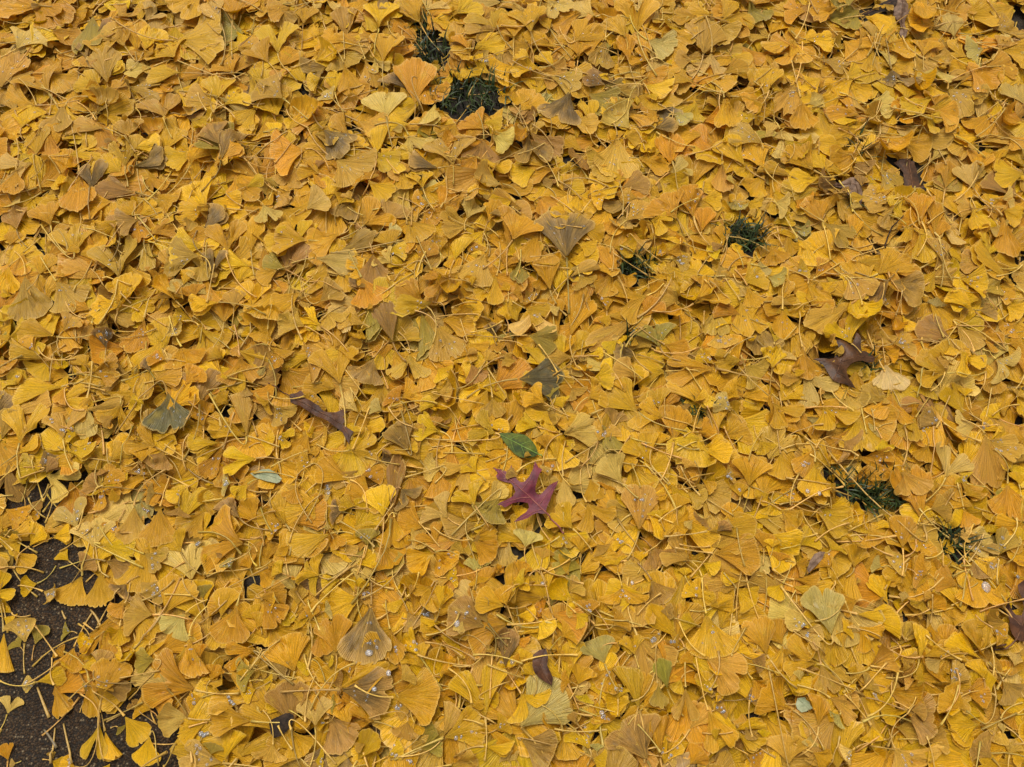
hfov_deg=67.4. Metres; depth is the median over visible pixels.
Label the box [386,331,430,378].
ginkgo leaf
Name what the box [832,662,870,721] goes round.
ginkgo leaf
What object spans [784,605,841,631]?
ginkgo leaf
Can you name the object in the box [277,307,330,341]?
ginkgo leaf
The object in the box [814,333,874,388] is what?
brown oak leaf
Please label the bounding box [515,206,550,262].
ginkgo leaf
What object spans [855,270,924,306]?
ginkgo leaf
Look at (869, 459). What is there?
ginkgo leaf
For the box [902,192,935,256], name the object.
ginkgo leaf
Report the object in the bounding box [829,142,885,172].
ginkgo leaf
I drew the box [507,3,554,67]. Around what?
ginkgo leaf
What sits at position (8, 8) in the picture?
ginkgo leaf
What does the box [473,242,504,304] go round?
ginkgo leaf
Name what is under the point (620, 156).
ginkgo leaf
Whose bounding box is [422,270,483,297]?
ginkgo leaf
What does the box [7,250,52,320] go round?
ginkgo leaf
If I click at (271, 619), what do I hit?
ginkgo leaf
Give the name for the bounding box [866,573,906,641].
ginkgo leaf
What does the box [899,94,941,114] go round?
ginkgo leaf
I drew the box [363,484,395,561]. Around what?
ginkgo leaf
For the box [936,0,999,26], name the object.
ginkgo leaf
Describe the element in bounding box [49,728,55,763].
leaf stalk
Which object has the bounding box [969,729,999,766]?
ginkgo leaf
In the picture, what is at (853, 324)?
ginkgo leaf
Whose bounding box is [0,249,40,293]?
ginkgo leaf
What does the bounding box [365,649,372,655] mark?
raindrop
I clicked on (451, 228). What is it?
ginkgo leaf
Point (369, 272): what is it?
ginkgo leaf
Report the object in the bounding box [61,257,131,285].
ginkgo leaf
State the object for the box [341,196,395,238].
ginkgo leaf
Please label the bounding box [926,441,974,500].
ginkgo leaf
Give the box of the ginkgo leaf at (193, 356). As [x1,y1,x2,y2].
[164,316,205,368]
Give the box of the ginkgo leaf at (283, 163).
[269,128,329,175]
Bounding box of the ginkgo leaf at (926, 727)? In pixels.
[866,693,937,745]
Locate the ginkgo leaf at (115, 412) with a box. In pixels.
[92,396,133,431]
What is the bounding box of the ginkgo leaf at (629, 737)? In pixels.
[604,713,660,766]
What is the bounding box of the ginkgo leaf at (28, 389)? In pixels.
[12,377,99,405]
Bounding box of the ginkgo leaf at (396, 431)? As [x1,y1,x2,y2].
[382,410,412,455]
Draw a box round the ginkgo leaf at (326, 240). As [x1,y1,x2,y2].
[304,206,360,256]
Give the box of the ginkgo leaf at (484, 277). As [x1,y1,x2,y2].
[451,232,492,287]
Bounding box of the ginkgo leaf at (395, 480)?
[351,454,405,604]
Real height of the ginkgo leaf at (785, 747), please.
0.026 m
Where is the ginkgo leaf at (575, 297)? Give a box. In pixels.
[564,286,596,372]
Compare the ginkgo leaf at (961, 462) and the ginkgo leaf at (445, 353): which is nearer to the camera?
the ginkgo leaf at (961, 462)
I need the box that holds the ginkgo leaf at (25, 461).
[16,453,44,483]
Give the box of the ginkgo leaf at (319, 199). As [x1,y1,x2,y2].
[295,184,330,215]
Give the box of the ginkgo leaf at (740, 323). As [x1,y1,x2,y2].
[722,278,768,336]
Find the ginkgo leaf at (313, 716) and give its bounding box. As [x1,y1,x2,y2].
[296,696,332,765]
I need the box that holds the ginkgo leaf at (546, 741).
[517,729,557,766]
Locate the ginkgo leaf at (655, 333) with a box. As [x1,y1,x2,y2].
[634,322,680,361]
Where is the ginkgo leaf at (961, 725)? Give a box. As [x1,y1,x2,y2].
[946,683,996,742]
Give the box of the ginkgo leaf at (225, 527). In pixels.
[200,504,250,575]
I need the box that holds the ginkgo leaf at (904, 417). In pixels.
[864,389,913,424]
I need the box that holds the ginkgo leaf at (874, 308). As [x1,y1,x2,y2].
[833,268,882,318]
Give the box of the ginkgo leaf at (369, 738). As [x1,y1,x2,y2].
[352,728,380,766]
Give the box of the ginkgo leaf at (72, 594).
[54,539,89,605]
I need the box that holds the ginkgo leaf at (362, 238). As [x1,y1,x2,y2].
[330,228,403,252]
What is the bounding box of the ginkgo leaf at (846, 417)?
[812,388,861,430]
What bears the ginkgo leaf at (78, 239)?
on the ginkgo litter
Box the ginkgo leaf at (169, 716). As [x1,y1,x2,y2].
[157,702,210,737]
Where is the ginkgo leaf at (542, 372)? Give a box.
[466,358,564,400]
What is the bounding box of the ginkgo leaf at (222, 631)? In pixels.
[209,580,249,643]
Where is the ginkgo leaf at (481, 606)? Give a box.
[474,585,531,613]
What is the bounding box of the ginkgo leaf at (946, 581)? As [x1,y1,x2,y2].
[934,565,977,591]
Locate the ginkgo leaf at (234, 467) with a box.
[223,446,286,475]
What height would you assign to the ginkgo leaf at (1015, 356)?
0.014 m
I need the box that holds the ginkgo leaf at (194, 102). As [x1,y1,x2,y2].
[182,83,234,116]
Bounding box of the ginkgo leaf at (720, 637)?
[685,578,738,659]
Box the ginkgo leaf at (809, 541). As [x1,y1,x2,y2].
[780,525,821,549]
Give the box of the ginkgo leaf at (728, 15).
[691,0,754,39]
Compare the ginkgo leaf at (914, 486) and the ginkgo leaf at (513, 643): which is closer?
the ginkgo leaf at (513, 643)
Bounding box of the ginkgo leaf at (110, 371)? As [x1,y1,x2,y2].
[76,352,119,386]
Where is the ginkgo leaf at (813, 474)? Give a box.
[797,439,830,496]
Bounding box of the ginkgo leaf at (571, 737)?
[563,719,600,765]
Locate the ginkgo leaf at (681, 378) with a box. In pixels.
[665,351,775,386]
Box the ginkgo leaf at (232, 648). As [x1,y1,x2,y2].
[224,641,261,680]
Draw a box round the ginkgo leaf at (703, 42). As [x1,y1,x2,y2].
[685,18,727,79]
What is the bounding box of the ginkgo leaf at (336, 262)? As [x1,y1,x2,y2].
[291,249,357,275]
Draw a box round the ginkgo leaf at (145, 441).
[123,422,185,461]
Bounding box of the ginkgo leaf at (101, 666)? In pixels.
[90,658,132,760]
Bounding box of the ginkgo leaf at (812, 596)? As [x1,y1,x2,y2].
[780,585,844,644]
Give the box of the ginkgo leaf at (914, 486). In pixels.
[893,465,933,495]
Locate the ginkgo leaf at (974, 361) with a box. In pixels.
[943,333,986,377]
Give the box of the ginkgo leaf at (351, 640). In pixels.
[337,579,391,664]
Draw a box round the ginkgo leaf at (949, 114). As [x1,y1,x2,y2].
[904,97,958,132]
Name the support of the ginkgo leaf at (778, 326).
on the ginkgo litter
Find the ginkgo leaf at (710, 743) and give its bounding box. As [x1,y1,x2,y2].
[695,657,738,753]
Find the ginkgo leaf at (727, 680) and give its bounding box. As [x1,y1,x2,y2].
[678,621,747,695]
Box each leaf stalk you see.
[36,687,50,717]
[43,729,57,748]
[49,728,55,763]
[63,723,72,763]
[90,609,100,628]
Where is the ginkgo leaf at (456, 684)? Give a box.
[448,664,507,760]
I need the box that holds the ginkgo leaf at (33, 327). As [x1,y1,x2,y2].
[15,317,91,339]
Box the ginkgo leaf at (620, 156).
[594,123,638,177]
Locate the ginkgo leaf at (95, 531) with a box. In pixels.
[69,517,115,558]
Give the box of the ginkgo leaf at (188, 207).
[175,199,255,225]
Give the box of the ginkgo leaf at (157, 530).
[138,477,175,546]
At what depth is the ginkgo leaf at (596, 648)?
1.21 m
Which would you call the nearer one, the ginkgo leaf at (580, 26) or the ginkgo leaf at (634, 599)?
the ginkgo leaf at (634, 599)
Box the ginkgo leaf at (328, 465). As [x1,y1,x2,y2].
[314,455,367,511]
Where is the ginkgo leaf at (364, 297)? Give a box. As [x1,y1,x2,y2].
[348,251,390,308]
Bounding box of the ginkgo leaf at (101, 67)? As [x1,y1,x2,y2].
[86,45,121,86]
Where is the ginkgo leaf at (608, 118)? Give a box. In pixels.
[601,98,644,149]
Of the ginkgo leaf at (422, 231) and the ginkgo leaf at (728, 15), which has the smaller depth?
the ginkgo leaf at (422, 231)
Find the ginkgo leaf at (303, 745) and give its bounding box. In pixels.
[284,719,335,763]
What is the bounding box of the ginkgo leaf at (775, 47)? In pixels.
[760,2,812,62]
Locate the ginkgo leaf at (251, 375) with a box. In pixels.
[216,324,265,384]
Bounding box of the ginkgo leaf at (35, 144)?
[24,125,50,191]
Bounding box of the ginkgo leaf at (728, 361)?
[714,348,768,373]
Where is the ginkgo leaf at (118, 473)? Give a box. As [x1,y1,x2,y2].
[92,463,124,503]
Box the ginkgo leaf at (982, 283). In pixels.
[935,263,988,297]
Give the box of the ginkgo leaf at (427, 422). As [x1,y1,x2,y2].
[413,411,452,453]
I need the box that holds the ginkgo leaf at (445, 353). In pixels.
[415,310,465,361]
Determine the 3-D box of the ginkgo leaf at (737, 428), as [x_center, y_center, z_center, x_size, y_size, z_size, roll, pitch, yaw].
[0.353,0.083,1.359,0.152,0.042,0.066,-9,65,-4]
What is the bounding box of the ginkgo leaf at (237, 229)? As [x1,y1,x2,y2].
[204,219,256,297]
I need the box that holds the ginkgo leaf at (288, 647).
[256,632,309,680]
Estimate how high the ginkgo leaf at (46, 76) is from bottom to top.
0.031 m
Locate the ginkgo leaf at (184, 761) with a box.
[178,739,257,766]
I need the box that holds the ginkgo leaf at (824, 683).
[813,641,840,693]
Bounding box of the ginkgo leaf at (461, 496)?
[451,479,488,527]
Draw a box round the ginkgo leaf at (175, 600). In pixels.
[133,574,198,648]
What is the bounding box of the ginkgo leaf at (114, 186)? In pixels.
[94,175,177,208]
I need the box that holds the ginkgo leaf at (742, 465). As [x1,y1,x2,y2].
[732,456,772,511]
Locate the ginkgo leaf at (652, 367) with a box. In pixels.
[633,352,702,387]
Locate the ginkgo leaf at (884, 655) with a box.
[845,644,899,673]
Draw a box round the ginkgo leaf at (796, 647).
[783,633,851,702]
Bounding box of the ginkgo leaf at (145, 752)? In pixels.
[132,730,160,766]
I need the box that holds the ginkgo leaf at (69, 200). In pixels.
[59,115,96,211]
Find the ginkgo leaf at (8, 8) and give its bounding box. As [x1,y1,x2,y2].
[0,0,76,17]
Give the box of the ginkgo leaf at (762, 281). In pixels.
[733,261,769,289]
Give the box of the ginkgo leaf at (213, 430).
[207,415,279,447]
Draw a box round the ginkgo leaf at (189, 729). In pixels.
[177,718,207,746]
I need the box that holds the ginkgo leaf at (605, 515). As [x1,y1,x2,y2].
[576,468,616,532]
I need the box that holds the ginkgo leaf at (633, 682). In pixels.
[612,666,645,762]
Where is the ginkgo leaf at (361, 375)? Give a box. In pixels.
[347,340,389,385]
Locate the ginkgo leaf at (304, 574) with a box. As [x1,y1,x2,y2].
[295,553,350,584]
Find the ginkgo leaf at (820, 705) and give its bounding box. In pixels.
[796,693,830,757]
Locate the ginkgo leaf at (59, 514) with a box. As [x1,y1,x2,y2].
[52,496,86,529]
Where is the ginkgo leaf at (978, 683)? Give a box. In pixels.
[932,678,991,708]
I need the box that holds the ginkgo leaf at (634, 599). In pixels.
[598,572,649,604]
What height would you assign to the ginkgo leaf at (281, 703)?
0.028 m
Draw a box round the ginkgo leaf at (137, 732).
[91,687,151,746]
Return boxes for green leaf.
[499,433,542,457]
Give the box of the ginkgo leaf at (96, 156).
[41,134,100,165]
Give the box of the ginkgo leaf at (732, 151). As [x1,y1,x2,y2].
[711,134,765,186]
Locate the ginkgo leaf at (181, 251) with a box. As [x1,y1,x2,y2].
[163,236,211,276]
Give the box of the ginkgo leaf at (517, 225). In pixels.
[482,212,543,268]
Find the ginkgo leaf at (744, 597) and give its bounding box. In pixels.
[723,572,759,612]
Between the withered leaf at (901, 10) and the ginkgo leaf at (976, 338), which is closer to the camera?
the ginkgo leaf at (976, 338)
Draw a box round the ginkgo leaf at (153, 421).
[115,380,190,433]
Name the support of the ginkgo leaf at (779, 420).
on the ginkgo litter
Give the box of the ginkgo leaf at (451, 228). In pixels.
[439,206,499,238]
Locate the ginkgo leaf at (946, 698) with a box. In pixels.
[937,681,985,724]
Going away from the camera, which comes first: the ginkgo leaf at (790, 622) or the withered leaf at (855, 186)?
the ginkgo leaf at (790, 622)
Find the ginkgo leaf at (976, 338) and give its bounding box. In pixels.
[953,319,1005,350]
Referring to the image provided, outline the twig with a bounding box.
[884,215,903,247]
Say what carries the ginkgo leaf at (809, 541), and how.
on the ginkgo litter
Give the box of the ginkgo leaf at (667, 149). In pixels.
[654,132,683,189]
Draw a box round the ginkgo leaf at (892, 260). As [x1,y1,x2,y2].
[844,246,914,278]
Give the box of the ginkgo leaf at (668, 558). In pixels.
[659,532,702,576]
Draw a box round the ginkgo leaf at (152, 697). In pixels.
[141,648,238,707]
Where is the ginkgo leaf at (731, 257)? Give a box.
[720,247,766,267]
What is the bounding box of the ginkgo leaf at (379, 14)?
[363,0,399,54]
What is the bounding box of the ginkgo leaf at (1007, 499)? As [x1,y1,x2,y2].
[987,448,1023,520]
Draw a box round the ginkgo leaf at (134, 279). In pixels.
[112,272,141,329]
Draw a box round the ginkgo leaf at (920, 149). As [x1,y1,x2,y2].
[854,132,932,162]
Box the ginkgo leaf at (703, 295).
[652,275,730,311]
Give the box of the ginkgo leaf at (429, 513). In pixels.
[420,491,459,525]
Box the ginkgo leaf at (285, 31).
[253,21,302,89]
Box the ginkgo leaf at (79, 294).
[40,257,89,312]
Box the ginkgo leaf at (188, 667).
[177,606,210,678]
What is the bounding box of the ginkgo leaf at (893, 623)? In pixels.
[802,604,902,639]
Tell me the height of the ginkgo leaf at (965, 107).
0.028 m
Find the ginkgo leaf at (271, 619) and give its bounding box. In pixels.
[248,587,288,628]
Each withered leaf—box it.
[532,648,552,685]
[833,177,862,204]
[894,0,911,37]
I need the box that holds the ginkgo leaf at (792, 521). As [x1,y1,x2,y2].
[762,500,802,531]
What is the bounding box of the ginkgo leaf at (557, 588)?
[548,577,628,621]
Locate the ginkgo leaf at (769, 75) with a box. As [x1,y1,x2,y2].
[747,68,783,122]
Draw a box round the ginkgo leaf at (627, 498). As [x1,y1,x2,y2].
[621,484,658,559]
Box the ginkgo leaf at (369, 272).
[356,222,388,283]
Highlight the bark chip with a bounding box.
[269,713,293,737]
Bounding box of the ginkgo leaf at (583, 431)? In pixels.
[542,412,597,464]
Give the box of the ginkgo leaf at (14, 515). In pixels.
[0,505,30,528]
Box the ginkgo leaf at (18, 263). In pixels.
[0,237,40,275]
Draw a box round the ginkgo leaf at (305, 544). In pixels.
[286,531,353,557]
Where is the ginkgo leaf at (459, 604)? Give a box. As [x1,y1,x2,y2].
[446,594,496,657]
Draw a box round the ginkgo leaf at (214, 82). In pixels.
[201,75,235,121]
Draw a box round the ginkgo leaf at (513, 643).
[493,627,519,699]
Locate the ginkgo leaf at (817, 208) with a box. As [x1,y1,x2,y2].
[799,195,830,259]
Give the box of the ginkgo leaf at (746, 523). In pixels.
[664,511,757,539]
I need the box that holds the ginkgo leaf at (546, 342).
[503,325,556,354]
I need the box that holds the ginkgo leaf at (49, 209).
[27,201,66,253]
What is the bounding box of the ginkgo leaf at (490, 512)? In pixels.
[451,488,505,534]
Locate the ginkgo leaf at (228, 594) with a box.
[184,587,239,646]
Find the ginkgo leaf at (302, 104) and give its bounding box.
[257,94,318,153]
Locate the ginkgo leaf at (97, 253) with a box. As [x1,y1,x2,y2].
[87,235,136,323]
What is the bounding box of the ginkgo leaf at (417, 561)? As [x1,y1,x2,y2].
[406,548,463,575]
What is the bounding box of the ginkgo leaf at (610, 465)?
[595,452,638,498]
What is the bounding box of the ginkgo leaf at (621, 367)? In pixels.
[603,351,642,379]
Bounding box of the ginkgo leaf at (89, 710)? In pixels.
[63,651,100,717]
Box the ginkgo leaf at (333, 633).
[313,614,351,695]
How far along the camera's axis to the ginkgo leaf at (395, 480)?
1.32 m
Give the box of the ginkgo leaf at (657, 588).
[637,562,675,604]
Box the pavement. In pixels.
[0,429,239,766]
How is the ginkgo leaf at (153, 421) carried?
on the ginkgo litter
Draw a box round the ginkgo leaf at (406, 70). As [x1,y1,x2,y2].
[393,57,436,117]
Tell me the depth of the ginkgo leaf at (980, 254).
1.50 m
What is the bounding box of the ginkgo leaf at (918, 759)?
[891,704,943,766]
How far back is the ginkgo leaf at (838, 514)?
1.30 m
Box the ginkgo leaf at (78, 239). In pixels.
[40,223,94,258]
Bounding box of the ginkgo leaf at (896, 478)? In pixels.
[827,449,931,541]
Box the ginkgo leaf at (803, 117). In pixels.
[790,60,819,130]
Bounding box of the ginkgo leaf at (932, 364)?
[915,349,985,387]
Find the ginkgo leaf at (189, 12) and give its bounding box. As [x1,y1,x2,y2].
[165,0,201,19]
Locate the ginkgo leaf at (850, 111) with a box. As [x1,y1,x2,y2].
[826,92,904,129]
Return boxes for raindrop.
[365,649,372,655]
[454,620,459,626]
[982,581,990,592]
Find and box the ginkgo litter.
[0,0,1023,766]
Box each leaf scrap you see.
[250,469,281,482]
[796,697,811,711]
[807,551,824,571]
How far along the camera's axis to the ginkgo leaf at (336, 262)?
1.51 m
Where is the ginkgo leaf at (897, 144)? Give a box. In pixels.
[876,100,914,151]
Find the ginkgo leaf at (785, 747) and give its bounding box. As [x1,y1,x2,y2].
[765,665,812,766]
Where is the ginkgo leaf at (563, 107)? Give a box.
[537,75,581,125]
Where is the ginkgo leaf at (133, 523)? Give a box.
[115,469,165,544]
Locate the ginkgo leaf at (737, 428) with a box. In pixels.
[676,411,752,450]
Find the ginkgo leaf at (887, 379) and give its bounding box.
[872,338,909,390]
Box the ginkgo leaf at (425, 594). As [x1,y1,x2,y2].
[405,575,437,633]
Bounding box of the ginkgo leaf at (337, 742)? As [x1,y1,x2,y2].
[314,688,360,754]
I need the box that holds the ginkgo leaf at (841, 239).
[799,206,856,247]
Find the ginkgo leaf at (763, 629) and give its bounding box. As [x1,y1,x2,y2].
[741,615,797,688]
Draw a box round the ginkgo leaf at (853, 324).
[822,312,868,352]
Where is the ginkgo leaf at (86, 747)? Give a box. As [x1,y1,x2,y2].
[79,692,107,759]
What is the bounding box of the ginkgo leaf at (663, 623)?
[644,603,684,646]
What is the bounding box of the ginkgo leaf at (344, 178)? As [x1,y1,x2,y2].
[307,126,376,187]
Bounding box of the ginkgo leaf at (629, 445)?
[622,431,668,484]
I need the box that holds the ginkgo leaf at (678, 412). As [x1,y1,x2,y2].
[658,404,691,480]
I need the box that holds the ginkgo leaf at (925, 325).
[914,313,985,368]
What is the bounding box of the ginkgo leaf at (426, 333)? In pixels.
[416,251,434,360]
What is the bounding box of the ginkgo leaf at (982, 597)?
[955,569,1008,607]
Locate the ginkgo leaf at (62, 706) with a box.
[50,657,73,718]
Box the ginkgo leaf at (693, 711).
[671,662,699,720]
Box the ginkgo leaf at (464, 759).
[438,750,478,766]
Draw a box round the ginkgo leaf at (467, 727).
[394,706,485,760]
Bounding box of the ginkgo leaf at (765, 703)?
[754,676,824,749]
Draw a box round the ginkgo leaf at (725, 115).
[710,81,742,127]
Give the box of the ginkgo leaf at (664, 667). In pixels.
[652,658,683,716]
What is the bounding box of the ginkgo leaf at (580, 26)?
[559,19,604,42]
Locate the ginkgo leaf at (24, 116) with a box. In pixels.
[11,105,45,141]
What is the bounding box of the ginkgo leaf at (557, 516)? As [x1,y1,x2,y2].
[544,501,592,551]
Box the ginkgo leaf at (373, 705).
[280,666,393,719]
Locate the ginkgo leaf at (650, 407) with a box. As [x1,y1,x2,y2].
[635,396,701,428]
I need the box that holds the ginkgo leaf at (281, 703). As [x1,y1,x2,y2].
[264,680,309,766]
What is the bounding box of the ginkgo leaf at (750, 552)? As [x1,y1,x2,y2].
[675,533,760,575]
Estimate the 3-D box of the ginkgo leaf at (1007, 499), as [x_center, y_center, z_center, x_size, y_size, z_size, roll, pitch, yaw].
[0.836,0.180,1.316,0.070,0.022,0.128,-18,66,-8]
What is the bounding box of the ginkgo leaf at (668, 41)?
[629,15,677,59]
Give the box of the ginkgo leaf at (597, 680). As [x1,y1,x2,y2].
[592,651,625,694]
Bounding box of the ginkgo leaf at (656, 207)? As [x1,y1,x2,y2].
[642,189,695,252]
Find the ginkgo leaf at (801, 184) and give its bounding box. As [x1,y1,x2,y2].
[788,167,849,191]
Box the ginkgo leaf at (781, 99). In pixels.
[773,41,802,115]
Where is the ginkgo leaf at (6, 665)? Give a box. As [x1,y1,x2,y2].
[0,604,14,672]
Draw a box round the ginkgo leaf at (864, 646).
[844,601,884,653]
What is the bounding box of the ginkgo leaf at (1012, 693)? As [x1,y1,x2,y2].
[989,661,1023,705]
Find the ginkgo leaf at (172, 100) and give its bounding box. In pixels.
[136,92,185,137]
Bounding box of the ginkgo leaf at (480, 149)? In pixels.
[461,106,499,162]
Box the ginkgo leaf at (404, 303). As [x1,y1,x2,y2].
[394,294,446,316]
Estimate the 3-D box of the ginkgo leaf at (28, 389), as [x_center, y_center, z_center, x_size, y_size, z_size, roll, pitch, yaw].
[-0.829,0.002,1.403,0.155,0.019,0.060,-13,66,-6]
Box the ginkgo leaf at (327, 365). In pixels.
[307,344,358,444]
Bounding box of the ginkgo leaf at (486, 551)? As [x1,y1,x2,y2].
[465,517,498,565]
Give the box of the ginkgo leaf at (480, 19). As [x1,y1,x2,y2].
[463,8,512,49]
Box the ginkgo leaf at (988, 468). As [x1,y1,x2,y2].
[961,419,1007,488]
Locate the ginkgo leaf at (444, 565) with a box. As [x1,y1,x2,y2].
[408,539,459,576]
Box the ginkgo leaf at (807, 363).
[792,311,822,379]
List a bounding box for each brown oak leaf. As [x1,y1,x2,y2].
[268,382,352,442]
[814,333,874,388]
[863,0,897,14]
[894,158,923,188]
[994,581,1023,650]
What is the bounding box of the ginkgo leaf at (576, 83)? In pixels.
[512,60,581,93]
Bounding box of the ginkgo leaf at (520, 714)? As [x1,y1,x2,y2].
[506,671,551,723]
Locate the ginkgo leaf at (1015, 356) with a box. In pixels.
[982,346,1020,383]
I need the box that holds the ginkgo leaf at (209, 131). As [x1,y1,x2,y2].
[194,120,226,158]
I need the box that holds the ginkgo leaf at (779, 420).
[770,397,804,428]
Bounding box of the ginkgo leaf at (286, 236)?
[271,222,351,253]
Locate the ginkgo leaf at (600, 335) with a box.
[585,276,671,351]
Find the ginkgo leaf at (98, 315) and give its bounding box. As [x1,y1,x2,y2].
[89,295,138,324]
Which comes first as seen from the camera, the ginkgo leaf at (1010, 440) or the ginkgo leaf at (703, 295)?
the ginkgo leaf at (1010, 440)
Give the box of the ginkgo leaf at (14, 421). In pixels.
[1,403,49,478]
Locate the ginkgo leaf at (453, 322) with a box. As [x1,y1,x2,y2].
[434,306,490,336]
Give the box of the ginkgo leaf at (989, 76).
[951,55,1004,92]
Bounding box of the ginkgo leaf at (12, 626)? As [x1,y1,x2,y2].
[3,617,35,673]
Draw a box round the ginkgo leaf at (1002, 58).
[952,50,1018,79]
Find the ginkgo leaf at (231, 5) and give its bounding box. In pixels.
[211,0,257,58]
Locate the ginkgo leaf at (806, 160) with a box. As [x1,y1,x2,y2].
[780,138,848,196]
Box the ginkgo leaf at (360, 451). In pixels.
[316,431,376,467]
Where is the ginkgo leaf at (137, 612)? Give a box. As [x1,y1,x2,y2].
[123,592,191,635]
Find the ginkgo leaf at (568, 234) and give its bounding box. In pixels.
[534,210,594,313]
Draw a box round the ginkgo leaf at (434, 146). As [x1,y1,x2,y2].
[422,134,475,184]
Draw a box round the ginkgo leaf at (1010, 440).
[943,422,1023,461]
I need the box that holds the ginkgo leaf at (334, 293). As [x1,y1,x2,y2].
[302,277,344,303]
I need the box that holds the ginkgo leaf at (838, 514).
[779,501,853,538]
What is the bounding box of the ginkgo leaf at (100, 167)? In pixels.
[77,159,107,219]
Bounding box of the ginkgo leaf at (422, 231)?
[402,193,435,242]
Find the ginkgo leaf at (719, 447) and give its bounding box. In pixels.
[677,434,732,462]
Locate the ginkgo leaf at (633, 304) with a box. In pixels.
[611,279,663,324]
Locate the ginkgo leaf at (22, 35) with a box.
[0,26,47,57]
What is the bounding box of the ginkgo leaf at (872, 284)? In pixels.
[840,265,879,299]
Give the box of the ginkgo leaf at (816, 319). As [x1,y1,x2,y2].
[803,281,881,334]
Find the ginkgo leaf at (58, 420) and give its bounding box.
[42,409,85,475]
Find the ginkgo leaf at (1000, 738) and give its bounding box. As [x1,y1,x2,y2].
[982,702,1022,745]
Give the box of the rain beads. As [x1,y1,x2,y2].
[0,1,1016,764]
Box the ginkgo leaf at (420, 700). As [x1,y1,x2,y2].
[354,667,439,725]
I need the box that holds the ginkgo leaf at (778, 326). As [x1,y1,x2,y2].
[771,281,798,339]
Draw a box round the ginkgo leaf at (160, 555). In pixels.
[126,546,168,572]
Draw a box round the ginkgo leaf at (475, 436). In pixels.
[450,409,499,445]
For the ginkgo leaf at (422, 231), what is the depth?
1.53 m
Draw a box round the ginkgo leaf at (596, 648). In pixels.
[580,635,617,690]
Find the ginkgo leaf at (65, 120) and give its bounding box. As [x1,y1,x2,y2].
[39,96,87,131]
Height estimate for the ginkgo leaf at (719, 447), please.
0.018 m
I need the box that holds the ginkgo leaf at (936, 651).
[878,639,968,661]
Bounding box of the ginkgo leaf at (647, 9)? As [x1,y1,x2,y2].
[614,0,659,75]
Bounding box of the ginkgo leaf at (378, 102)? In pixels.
[361,92,406,147]
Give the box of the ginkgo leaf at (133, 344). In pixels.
[119,289,155,352]
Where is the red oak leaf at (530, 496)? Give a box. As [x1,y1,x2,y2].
[493,462,563,533]
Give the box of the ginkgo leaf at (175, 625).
[156,599,207,641]
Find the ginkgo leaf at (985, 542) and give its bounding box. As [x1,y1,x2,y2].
[919,508,992,556]
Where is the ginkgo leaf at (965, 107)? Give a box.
[935,77,989,118]
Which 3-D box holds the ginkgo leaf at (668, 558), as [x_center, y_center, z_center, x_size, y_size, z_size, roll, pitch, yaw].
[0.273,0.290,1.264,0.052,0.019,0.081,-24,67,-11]
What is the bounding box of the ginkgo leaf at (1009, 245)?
[973,194,1021,257]
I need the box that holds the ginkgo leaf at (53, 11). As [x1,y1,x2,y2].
[33,0,75,28]
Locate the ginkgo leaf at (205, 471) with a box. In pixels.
[197,412,234,479]
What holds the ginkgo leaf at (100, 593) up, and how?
on the ginkgo litter
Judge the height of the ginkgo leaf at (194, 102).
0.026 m
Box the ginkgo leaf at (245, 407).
[208,392,256,444]
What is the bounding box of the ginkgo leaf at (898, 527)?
[889,515,916,575]
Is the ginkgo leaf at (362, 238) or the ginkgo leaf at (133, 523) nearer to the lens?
the ginkgo leaf at (133, 523)
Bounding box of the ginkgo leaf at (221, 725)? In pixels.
[208,701,288,736]
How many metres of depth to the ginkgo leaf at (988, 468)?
1.34 m
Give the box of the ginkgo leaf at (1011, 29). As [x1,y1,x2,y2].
[960,12,1023,39]
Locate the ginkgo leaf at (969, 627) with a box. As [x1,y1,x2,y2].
[961,618,1004,673]
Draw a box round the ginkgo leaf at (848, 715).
[797,684,859,725]
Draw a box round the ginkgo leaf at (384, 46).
[369,33,404,87]
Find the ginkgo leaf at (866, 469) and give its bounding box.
[789,465,882,509]
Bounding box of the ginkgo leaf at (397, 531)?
[376,512,411,548]
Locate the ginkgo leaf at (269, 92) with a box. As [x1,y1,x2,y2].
[251,72,308,119]
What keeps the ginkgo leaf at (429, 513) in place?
on the ginkgo litter
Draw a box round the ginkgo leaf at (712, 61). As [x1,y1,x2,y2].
[686,16,730,78]
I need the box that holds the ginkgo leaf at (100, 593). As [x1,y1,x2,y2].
[84,537,115,607]
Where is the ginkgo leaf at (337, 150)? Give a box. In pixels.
[311,112,357,159]
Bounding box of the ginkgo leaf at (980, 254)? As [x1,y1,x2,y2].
[970,238,1023,292]
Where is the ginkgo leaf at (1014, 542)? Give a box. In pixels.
[995,527,1021,584]
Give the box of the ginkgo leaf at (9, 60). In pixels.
[0,50,30,90]
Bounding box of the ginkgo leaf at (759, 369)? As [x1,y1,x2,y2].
[732,355,770,389]
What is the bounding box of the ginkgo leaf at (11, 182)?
[0,138,24,194]
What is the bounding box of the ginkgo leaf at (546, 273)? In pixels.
[532,255,559,303]
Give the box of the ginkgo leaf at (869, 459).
[780,443,895,480]
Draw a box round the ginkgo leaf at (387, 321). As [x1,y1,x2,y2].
[371,300,406,361]
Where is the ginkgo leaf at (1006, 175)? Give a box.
[993,159,1023,187]
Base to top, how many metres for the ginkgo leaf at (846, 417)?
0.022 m
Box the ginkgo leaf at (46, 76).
[10,62,58,108]
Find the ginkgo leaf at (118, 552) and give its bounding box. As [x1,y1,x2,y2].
[93,539,143,568]
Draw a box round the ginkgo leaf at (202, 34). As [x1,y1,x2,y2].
[115,10,224,63]
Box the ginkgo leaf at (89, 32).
[71,0,108,54]
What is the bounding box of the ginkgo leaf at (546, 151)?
[512,102,552,162]

